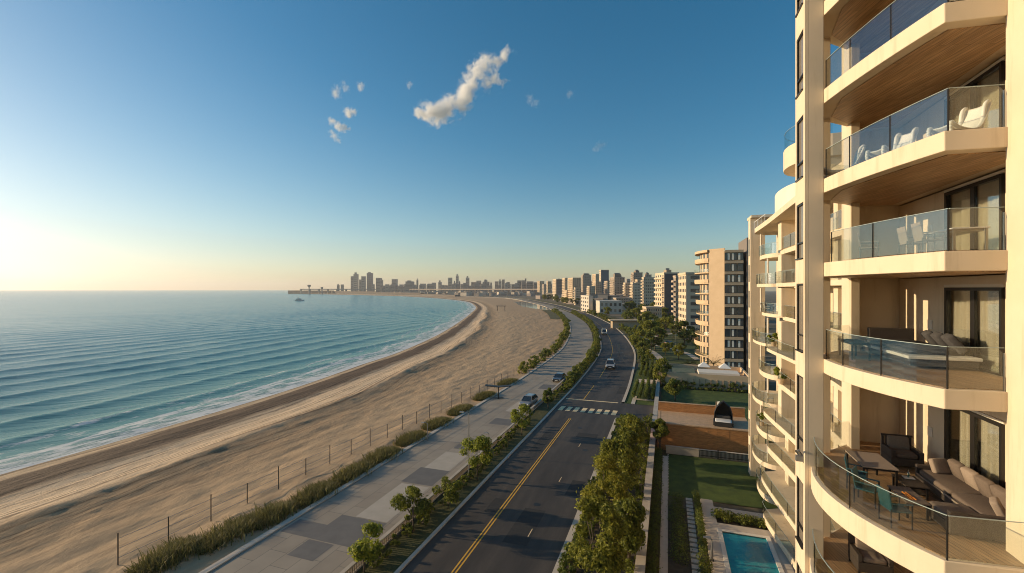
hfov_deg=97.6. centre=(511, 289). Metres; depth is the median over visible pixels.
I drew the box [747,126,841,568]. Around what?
apartment building
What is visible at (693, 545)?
stepping stone
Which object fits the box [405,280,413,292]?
skyline tower
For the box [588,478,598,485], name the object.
kerb shrub
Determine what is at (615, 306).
block
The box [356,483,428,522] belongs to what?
paving panel
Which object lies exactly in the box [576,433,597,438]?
road patch
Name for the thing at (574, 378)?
roadside shrub
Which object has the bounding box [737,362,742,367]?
window
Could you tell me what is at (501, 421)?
paving panel
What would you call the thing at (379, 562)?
median shrub
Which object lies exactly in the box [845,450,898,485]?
dining table
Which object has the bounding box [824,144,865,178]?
lounge chair
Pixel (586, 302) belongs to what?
block
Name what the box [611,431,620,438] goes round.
kerb shrub
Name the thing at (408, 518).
median shrub
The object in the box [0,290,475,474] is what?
sea
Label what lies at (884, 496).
garden chair
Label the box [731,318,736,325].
window
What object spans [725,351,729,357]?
window
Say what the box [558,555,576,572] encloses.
kerb shrub
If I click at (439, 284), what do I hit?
skyline tower
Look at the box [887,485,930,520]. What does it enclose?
bench table
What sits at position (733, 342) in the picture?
window
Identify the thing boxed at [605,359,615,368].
moving car
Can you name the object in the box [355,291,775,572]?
ground
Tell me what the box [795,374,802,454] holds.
slot window
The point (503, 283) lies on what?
skyline tower
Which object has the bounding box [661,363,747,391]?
terrace building
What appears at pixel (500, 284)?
skyline tower
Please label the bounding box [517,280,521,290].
skyline tower
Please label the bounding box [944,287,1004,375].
sliding door
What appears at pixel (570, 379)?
roadside shrub
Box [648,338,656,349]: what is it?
park tree
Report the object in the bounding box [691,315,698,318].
window
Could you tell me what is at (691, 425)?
driveway
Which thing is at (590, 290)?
apartment tower
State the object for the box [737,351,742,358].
window
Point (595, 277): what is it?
apartment tower
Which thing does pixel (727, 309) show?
window
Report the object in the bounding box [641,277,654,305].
apartment tower
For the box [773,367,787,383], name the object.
potted plant
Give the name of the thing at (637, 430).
broadleaf tree
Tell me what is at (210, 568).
promenade kerb
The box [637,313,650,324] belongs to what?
park tree
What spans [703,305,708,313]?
window
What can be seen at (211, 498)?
beach fence
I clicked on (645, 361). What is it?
park tree
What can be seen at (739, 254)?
window
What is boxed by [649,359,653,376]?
hedge
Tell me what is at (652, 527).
hedge
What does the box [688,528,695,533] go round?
stepping stone
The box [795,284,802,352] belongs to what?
slot window
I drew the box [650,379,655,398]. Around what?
hedge
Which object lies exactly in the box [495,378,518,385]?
grass clump
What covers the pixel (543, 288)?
apartment tower
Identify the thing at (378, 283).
skyline tower
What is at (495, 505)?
road patch
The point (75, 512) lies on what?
beach
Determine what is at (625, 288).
apartment tower
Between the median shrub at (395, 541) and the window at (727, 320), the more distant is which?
the window at (727, 320)
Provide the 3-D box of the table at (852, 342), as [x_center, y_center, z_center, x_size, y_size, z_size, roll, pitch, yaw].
[12.328,2.168,16.150,0.600,0.620,1.300,0,0,19]
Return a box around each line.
[451,419,568,572]
[455,419,570,572]
[566,398,617,402]
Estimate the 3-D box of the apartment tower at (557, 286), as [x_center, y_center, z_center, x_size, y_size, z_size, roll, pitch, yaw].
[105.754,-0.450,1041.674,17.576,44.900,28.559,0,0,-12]
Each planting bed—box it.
[563,422,650,572]
[645,448,662,572]
[693,508,709,572]
[716,517,768,530]
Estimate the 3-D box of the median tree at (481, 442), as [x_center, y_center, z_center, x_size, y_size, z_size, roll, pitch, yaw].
[-4.054,19.289,51.565,3.764,5.428,4.342,0,0,19]
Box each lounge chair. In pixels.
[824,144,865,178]
[865,127,918,160]
[926,99,991,137]
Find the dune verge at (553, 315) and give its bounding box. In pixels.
[543,310,559,318]
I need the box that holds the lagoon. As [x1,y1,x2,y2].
[515,302,549,309]
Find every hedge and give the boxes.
[631,378,638,397]
[638,359,644,376]
[638,379,644,397]
[643,359,648,376]
[644,377,649,397]
[645,496,662,572]
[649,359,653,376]
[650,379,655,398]
[651,446,663,501]
[665,492,692,565]
[692,489,707,555]
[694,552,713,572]
[710,507,766,529]
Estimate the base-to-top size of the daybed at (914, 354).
0.997 m
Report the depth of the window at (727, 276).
122.32 m
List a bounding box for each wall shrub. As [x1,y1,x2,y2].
[625,558,634,572]
[629,480,643,491]
[629,490,644,504]
[636,443,647,453]
[636,458,646,471]
[636,470,644,481]
[638,452,648,462]
[642,416,651,425]
[642,424,650,432]
[643,432,649,446]
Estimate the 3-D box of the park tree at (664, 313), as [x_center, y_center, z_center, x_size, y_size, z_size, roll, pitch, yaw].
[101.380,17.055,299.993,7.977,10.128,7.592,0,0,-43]
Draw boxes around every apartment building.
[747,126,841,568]
[795,0,1023,572]
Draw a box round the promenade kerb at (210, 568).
[199,294,570,572]
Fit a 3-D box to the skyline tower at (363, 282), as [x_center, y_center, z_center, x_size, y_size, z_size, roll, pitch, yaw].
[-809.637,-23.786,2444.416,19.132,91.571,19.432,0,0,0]
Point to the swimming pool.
(745, 554)
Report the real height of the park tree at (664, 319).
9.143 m
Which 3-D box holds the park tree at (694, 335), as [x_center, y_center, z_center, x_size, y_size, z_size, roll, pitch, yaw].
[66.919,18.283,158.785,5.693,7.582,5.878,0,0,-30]
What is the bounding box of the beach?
[0,294,569,572]
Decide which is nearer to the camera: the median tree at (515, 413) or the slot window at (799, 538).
the slot window at (799, 538)
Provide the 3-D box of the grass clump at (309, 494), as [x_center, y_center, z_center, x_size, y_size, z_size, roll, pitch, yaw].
[-21.101,21.442,47.479,5.123,1.122,6.663,0,0,19]
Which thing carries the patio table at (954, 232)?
on the apartment building at (908, 66)
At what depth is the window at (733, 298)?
121.85 m
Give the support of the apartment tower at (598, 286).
on the ground at (770, 298)
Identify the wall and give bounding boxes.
[288,290,459,296]
[634,372,660,572]
[666,445,698,456]
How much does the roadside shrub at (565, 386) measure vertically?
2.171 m
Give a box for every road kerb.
[374,294,635,401]
[394,296,601,572]
[552,418,616,572]
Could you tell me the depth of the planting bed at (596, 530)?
40.88 m
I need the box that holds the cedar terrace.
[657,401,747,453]
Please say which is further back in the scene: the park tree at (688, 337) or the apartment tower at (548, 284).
the apartment tower at (548, 284)
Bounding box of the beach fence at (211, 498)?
[117,370,513,564]
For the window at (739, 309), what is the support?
in the tower block at (722, 321)
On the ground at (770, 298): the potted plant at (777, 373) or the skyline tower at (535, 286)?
the skyline tower at (535, 286)
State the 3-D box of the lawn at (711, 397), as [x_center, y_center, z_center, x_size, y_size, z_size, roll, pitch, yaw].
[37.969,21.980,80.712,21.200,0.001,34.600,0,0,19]
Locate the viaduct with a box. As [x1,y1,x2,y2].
[300,289,552,293]
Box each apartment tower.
[537,281,543,294]
[542,284,545,294]
[546,281,550,292]
[552,279,561,296]
[562,278,567,293]
[567,278,580,298]
[573,287,580,304]
[581,273,590,294]
[586,286,594,295]
[592,274,598,285]
[593,281,601,293]
[599,270,608,292]
[604,281,609,293]
[609,273,624,294]
[622,283,629,296]
[629,283,641,307]
[630,270,642,282]
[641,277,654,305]
[654,268,678,315]
[671,275,677,324]
[678,272,699,339]
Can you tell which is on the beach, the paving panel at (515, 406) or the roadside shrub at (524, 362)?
the roadside shrub at (524, 362)
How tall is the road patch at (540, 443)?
0.001 m
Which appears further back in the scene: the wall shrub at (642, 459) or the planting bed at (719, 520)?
the wall shrub at (642, 459)
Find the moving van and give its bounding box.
[601,329,607,334]
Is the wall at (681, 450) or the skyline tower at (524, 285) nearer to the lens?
the wall at (681, 450)
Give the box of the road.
[371,294,633,572]
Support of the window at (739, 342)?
in the tower block at (722, 321)
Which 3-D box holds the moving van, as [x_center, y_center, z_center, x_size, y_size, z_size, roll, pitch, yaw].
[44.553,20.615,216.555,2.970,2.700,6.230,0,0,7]
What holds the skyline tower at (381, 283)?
on the ground at (770, 298)
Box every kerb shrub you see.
[557,567,568,572]
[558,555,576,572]
[560,542,580,566]
[572,531,589,544]
[578,526,594,537]
[580,518,594,526]
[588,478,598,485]
[591,515,600,523]
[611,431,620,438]
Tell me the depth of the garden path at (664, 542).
41.91 m
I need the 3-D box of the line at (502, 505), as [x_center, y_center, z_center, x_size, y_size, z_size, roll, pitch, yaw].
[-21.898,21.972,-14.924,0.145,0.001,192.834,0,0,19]
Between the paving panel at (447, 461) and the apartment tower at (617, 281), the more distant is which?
the apartment tower at (617, 281)
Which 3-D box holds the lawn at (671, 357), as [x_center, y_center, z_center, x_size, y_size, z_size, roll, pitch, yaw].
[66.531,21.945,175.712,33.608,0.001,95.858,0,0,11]
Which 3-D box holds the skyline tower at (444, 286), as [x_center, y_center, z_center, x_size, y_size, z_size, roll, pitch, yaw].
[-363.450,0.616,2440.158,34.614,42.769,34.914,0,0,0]
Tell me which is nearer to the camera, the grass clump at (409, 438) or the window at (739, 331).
the grass clump at (409, 438)
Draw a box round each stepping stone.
[687,516,694,520]
[688,524,695,529]
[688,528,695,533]
[689,533,696,538]
[689,538,696,543]
[690,543,697,548]
[690,548,697,553]
[691,553,698,558]
[691,558,698,564]
[691,564,699,570]
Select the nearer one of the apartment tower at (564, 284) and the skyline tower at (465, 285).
the apartment tower at (564, 284)
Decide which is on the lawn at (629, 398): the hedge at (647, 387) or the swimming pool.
the hedge at (647, 387)
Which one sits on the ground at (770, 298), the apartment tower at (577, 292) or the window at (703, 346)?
the apartment tower at (577, 292)
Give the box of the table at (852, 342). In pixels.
[838,338,871,360]
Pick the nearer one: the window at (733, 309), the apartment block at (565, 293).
the window at (733, 309)
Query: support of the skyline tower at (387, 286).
on the ground at (770, 298)
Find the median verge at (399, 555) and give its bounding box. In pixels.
[358,294,600,572]
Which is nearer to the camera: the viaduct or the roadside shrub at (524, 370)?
the roadside shrub at (524, 370)
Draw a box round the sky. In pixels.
[0,0,841,299]
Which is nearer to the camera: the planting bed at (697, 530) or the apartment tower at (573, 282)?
the planting bed at (697, 530)
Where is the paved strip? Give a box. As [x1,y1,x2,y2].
[638,379,656,383]
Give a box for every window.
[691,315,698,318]
[703,264,708,271]
[703,285,708,292]
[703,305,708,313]
[703,326,708,333]
[703,346,708,354]
[725,253,729,259]
[725,264,729,270]
[725,274,729,281]
[725,285,729,292]
[725,296,729,303]
[725,307,729,314]
[725,318,729,325]
[725,329,729,336]
[725,340,729,347]
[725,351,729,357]
[731,252,736,259]
[731,263,736,270]
[731,274,736,281]
[731,285,736,292]
[731,296,736,303]
[731,307,736,314]
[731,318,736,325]
[731,329,736,336]
[731,340,736,347]
[731,351,736,358]
[731,362,736,366]
[737,252,742,259]
[737,263,742,270]
[737,274,742,281]
[737,285,742,292]
[737,296,742,303]
[737,307,742,314]
[737,318,742,325]
[737,329,742,336]
[737,340,742,347]
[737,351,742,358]
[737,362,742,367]
[795,0,802,17]
[795,31,802,99]
[795,116,802,182]
[795,203,802,259]
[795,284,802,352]
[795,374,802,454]
[795,476,802,549]
[797,562,801,572]
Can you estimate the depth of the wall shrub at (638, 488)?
48.14 m
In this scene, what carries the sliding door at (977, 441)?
in the apartment building at (908, 66)
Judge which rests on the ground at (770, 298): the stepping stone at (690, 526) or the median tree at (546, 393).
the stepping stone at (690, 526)
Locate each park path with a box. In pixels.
[647,333,671,359]
[655,345,698,359]
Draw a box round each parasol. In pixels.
[698,362,709,366]
[718,363,730,369]
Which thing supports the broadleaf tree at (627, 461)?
on the planting bed at (596, 530)
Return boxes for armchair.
[848,532,893,572]
[880,433,923,466]
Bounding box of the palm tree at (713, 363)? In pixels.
[701,355,727,365]
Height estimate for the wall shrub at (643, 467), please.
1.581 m
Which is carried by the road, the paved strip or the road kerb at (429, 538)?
the road kerb at (429, 538)
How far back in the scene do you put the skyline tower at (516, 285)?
1759.00 m
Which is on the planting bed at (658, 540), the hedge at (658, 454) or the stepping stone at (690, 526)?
the hedge at (658, 454)
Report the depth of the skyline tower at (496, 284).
2463.00 m
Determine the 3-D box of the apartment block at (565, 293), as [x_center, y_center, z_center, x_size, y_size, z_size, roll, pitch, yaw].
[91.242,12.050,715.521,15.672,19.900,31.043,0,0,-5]
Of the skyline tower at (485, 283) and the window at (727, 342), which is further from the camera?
the skyline tower at (485, 283)
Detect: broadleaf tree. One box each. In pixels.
[564,492,629,572]
[575,454,635,502]
[592,437,643,487]
[613,497,648,563]
[614,427,640,456]
[617,412,640,428]
[623,413,645,436]
[623,423,644,445]
[650,418,669,449]
[663,378,683,400]
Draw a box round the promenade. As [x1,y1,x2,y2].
[209,294,592,572]
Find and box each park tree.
[603,307,611,313]
[623,302,630,308]
[624,310,633,318]
[629,303,635,308]
[630,329,647,342]
[631,307,641,316]
[631,325,642,331]
[631,336,641,348]
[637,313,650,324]
[637,341,649,351]
[637,350,645,360]
[639,354,649,364]
[641,320,659,343]
[645,326,665,349]
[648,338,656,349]
[652,364,668,380]
[654,358,672,368]
[659,316,673,333]
[659,343,669,354]
[662,307,668,316]
[667,315,675,324]
[669,324,676,337]
[672,344,683,359]
[673,319,695,344]
[684,335,692,342]
[690,332,698,345]
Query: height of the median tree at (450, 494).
3.428 m
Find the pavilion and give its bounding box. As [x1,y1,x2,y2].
[608,319,653,327]
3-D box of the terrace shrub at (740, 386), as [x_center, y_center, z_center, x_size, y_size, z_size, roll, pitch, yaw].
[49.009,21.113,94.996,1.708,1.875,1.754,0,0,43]
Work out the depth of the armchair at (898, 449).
16.26 m
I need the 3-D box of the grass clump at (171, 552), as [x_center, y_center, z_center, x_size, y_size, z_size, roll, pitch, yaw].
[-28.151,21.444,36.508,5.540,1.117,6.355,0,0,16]
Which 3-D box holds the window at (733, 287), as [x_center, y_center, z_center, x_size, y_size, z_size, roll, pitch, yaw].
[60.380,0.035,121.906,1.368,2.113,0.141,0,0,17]
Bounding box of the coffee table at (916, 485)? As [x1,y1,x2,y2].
[891,473,929,500]
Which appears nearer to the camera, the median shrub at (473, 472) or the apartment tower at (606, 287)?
the median shrub at (473, 472)
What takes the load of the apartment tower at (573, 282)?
on the ground at (770, 298)
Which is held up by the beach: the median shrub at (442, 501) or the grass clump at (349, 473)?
the grass clump at (349, 473)
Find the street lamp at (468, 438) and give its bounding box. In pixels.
[460,411,469,479]
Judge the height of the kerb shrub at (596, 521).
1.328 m
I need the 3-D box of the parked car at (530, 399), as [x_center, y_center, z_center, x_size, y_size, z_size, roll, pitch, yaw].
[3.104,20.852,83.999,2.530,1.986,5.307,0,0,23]
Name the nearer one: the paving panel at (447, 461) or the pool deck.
the pool deck
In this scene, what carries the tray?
on the coffee table at (916, 485)
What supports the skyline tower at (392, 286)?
on the ground at (770, 298)
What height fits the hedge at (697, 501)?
1.297 m
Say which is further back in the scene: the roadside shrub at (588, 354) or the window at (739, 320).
the roadside shrub at (588, 354)
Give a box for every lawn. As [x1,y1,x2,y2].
[625,363,656,405]
[639,333,699,363]
[661,387,775,443]
[668,454,777,508]
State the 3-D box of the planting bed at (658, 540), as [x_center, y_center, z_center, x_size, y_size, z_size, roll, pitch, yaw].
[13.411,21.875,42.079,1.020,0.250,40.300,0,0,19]
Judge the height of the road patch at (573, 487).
0.001 m
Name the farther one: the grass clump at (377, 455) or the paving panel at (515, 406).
the paving panel at (515, 406)
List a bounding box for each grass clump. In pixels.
[121,533,202,572]
[188,511,263,555]
[241,499,299,530]
[287,479,341,508]
[325,458,376,485]
[360,444,404,464]
[392,429,428,446]
[420,416,453,430]
[445,403,475,415]
[470,390,497,400]
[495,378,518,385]
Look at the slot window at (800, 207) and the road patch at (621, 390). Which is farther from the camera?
the road patch at (621, 390)
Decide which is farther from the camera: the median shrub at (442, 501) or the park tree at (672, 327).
the park tree at (672, 327)
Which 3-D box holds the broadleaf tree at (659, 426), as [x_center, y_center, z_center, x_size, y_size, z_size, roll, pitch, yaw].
[19.965,19.771,60.763,2.670,4.567,2.531,0,0,42]
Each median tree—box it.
[347,520,384,572]
[389,485,431,532]
[432,475,465,508]
[459,434,493,480]
[510,403,532,435]
[542,387,552,403]
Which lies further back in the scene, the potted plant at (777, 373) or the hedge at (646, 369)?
the hedge at (646, 369)
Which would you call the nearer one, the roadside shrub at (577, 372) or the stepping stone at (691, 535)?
the stepping stone at (691, 535)
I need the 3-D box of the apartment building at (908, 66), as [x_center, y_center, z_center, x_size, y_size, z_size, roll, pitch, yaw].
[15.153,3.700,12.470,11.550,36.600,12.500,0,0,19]
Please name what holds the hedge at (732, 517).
on the planting bed at (719, 520)
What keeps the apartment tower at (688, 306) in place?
on the ground at (770, 298)
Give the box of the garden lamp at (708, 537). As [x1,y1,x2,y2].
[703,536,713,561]
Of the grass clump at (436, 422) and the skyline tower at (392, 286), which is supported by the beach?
the grass clump at (436, 422)
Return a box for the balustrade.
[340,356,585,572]
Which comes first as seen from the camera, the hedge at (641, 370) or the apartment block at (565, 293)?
the hedge at (641, 370)
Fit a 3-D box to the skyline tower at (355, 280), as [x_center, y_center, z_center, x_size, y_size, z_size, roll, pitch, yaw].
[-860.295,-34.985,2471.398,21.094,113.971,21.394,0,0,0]
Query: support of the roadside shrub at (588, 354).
on the median verge at (399, 555)
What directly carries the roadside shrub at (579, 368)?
on the median verge at (399, 555)
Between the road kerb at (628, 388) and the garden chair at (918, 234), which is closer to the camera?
the garden chair at (918, 234)
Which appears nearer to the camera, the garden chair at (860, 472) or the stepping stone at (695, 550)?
the garden chair at (860, 472)
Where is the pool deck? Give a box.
[700,498,794,572]
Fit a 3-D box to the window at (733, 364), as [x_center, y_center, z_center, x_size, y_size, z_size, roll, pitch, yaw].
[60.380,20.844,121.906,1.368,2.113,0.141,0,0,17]
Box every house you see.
[460,292,469,295]
[598,293,608,299]
[609,295,624,299]
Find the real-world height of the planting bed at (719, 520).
0.120 m
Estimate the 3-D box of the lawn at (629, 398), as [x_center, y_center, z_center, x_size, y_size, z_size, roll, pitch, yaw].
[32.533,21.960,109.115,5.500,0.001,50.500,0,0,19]
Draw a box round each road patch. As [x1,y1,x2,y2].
[484,498,504,511]
[502,508,544,545]
[529,432,554,451]
[565,480,585,496]
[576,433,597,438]
[616,387,626,393]
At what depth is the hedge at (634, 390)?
93.42 m
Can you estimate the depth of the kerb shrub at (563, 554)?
35.64 m
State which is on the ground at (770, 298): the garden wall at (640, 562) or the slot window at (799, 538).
the garden wall at (640, 562)
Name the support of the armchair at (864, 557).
on the apartment building at (908, 66)
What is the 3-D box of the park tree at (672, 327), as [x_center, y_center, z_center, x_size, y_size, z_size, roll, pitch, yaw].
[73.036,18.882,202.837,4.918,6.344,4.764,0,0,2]
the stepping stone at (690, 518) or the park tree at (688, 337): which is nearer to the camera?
the stepping stone at (690, 518)
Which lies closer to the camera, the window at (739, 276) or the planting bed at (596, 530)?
the planting bed at (596, 530)
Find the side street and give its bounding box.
[616,403,653,420]
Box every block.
[563,290,568,302]
[581,295,592,311]
[593,300,621,313]
[613,298,630,306]
[641,306,661,316]
[694,237,747,370]
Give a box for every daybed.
[713,400,733,427]
[862,327,982,368]
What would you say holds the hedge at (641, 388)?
on the lawn at (629, 398)
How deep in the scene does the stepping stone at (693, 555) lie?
36.61 m
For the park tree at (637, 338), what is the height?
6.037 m
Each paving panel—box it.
[281,519,326,537]
[287,539,332,560]
[310,515,386,546]
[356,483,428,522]
[402,467,448,485]
[425,452,467,470]
[454,440,470,448]
[489,418,511,425]
[506,401,534,411]
[538,384,555,388]
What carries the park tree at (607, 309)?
on the roadside verge at (611, 317)
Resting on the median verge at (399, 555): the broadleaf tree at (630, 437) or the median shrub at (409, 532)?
the median shrub at (409, 532)
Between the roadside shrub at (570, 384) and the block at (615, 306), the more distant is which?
the block at (615, 306)
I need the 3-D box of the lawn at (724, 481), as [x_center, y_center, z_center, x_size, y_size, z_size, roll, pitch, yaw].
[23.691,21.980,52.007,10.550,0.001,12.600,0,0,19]
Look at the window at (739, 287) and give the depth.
121.44 m
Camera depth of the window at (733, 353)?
121.85 m
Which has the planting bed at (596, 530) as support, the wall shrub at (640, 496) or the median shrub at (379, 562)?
the wall shrub at (640, 496)
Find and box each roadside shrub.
[517,364,526,373]
[518,361,528,369]
[525,359,535,367]
[529,354,538,365]
[541,347,551,356]
[559,381,568,389]
[562,378,572,387]
[565,371,577,382]
[565,376,573,384]
[568,366,581,377]
[572,365,584,373]
[586,352,594,360]
[645,349,654,358]
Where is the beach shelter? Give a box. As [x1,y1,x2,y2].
[485,384,510,398]
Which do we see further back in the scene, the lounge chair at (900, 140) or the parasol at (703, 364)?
the parasol at (703, 364)
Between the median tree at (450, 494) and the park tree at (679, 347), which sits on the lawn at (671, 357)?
the park tree at (679, 347)
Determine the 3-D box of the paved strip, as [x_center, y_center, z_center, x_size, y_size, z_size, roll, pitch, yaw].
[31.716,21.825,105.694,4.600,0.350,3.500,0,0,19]
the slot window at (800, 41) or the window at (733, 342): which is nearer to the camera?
the slot window at (800, 41)
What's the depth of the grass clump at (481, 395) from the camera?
90.27 m
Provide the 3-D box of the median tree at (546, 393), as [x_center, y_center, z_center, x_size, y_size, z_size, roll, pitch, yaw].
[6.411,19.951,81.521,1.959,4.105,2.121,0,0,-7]
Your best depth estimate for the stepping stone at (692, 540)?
38.93 m
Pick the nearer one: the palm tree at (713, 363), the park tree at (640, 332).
the palm tree at (713, 363)
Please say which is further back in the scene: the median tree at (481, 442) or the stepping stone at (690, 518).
the median tree at (481, 442)
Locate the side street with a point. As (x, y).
(641, 411)
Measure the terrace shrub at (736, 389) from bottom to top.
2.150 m
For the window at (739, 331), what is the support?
in the tower block at (722, 321)
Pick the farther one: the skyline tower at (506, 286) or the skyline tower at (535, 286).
the skyline tower at (506, 286)
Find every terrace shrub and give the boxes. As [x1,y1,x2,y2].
[730,382,740,391]
[739,384,746,392]
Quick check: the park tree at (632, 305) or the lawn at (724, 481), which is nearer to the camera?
the lawn at (724, 481)
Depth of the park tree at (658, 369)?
100.84 m
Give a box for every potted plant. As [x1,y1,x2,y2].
[757,412,765,425]
[766,333,777,345]
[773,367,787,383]
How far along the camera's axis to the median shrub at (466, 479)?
49.64 m
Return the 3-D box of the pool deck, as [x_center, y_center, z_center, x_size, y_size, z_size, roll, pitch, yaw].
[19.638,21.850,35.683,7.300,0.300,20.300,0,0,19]
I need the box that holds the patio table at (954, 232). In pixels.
[923,226,989,252]
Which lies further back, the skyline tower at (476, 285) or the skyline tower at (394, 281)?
the skyline tower at (394, 281)
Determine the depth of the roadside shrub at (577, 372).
109.13 m
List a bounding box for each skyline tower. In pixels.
[353,272,358,290]
[361,276,365,290]
[367,272,372,290]
[376,278,380,291]
[380,278,382,291]
[385,284,389,291]
[390,284,394,291]
[392,279,397,284]
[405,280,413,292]
[428,284,435,291]
[438,280,441,290]
[442,285,447,291]
[448,278,451,290]
[463,283,468,290]
[474,283,478,291]
[484,279,486,291]
[495,281,497,291]
[499,279,501,291]
[502,279,504,291]
[505,284,510,292]
[514,283,518,291]
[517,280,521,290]
[522,282,526,292]
[527,281,532,290]
[534,282,536,293]
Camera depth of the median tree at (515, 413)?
66.44 m
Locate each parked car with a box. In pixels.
[519,393,537,407]
[552,372,565,381]
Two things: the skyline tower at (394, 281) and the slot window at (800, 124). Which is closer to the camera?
the slot window at (800, 124)
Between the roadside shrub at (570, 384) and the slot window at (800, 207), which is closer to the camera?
the slot window at (800, 207)
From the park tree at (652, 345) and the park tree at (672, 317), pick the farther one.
the park tree at (672, 317)
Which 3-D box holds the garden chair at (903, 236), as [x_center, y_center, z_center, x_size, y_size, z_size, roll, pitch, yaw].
[12.409,-1.451,13.899,0.591,0.957,0.560,0,0,19]
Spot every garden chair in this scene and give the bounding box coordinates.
[844,454,867,492]
[851,466,879,508]
[857,233,878,258]
[876,484,913,529]
[897,226,928,254]
[911,222,945,252]
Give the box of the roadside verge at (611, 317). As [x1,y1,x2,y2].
[375,294,682,363]
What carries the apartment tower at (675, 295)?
on the ground at (770, 298)
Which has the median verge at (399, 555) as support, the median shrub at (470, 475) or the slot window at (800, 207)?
the median shrub at (470, 475)
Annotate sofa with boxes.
[915,458,1005,541]
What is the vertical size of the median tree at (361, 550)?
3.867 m
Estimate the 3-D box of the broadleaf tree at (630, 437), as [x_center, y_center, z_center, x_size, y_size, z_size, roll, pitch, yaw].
[13.587,19.159,53.106,3.345,5.790,3.627,0,0,19]
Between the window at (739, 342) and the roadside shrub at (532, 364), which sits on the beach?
the roadside shrub at (532, 364)
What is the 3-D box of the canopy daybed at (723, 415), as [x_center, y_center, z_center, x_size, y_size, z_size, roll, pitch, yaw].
[28.657,16.750,60.752,2.440,3.009,3.420,0,0,25]
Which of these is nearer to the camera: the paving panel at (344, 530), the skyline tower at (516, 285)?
the paving panel at (344, 530)
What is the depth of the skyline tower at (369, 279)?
2572.00 m
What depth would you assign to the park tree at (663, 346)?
147.55 m
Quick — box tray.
[902,472,914,479]
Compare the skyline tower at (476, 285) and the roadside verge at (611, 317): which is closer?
the roadside verge at (611, 317)
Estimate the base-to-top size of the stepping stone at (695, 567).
0.150 m
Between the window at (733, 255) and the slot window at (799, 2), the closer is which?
the slot window at (799, 2)
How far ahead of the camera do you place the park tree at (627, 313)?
257.27 m
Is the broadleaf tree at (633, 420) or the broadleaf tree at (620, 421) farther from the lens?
the broadleaf tree at (620, 421)
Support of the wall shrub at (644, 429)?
on the planting bed at (596, 530)
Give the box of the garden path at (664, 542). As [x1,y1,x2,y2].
[659,456,667,572]
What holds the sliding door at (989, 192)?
in the apartment building at (908, 66)
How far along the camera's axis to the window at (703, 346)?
128.09 m
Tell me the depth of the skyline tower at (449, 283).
2397.00 m
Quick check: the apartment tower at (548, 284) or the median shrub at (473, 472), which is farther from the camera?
the apartment tower at (548, 284)
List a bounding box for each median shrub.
[369,558,382,567]
[377,545,391,557]
[389,533,400,545]
[401,514,413,530]
[401,527,411,537]
[415,513,429,524]
[438,497,446,505]
[456,475,468,487]
[466,470,473,478]
[470,466,481,474]
[475,460,486,469]
[493,447,499,453]
[500,439,507,446]
[505,428,515,435]
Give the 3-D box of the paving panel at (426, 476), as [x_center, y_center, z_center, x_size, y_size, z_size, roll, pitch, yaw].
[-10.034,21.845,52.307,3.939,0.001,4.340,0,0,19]
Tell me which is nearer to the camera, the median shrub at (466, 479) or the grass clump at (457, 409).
the median shrub at (466, 479)
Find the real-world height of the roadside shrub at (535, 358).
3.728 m
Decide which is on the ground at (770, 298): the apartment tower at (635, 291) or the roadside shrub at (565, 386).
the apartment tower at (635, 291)
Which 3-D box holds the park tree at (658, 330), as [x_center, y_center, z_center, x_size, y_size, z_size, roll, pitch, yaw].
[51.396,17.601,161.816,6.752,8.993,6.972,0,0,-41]
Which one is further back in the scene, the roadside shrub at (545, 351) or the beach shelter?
the roadside shrub at (545, 351)
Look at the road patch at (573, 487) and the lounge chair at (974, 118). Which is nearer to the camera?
the lounge chair at (974, 118)
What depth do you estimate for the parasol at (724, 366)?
104.06 m
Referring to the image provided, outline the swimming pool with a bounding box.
[717,528,784,572]
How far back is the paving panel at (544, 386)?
100.42 m
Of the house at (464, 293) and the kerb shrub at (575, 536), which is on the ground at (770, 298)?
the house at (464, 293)
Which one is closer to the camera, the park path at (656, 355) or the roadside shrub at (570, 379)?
the roadside shrub at (570, 379)
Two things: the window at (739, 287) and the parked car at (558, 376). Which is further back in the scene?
the window at (739, 287)
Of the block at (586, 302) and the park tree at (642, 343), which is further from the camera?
the block at (586, 302)
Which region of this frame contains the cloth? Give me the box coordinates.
[901,491,915,499]
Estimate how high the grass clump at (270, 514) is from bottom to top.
1.123 m
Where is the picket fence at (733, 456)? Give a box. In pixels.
[699,449,747,461]
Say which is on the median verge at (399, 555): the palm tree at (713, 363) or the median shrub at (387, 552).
the median shrub at (387, 552)
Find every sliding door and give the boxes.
[944,61,1004,127]
[944,173,1004,250]
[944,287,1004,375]
[944,409,1004,487]
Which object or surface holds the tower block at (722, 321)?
on the ground at (770, 298)
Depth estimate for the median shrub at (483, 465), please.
54.51 m
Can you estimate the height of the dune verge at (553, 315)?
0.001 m
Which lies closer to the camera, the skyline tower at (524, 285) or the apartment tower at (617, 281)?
the apartment tower at (617, 281)
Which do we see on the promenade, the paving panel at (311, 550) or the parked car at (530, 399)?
the paving panel at (311, 550)

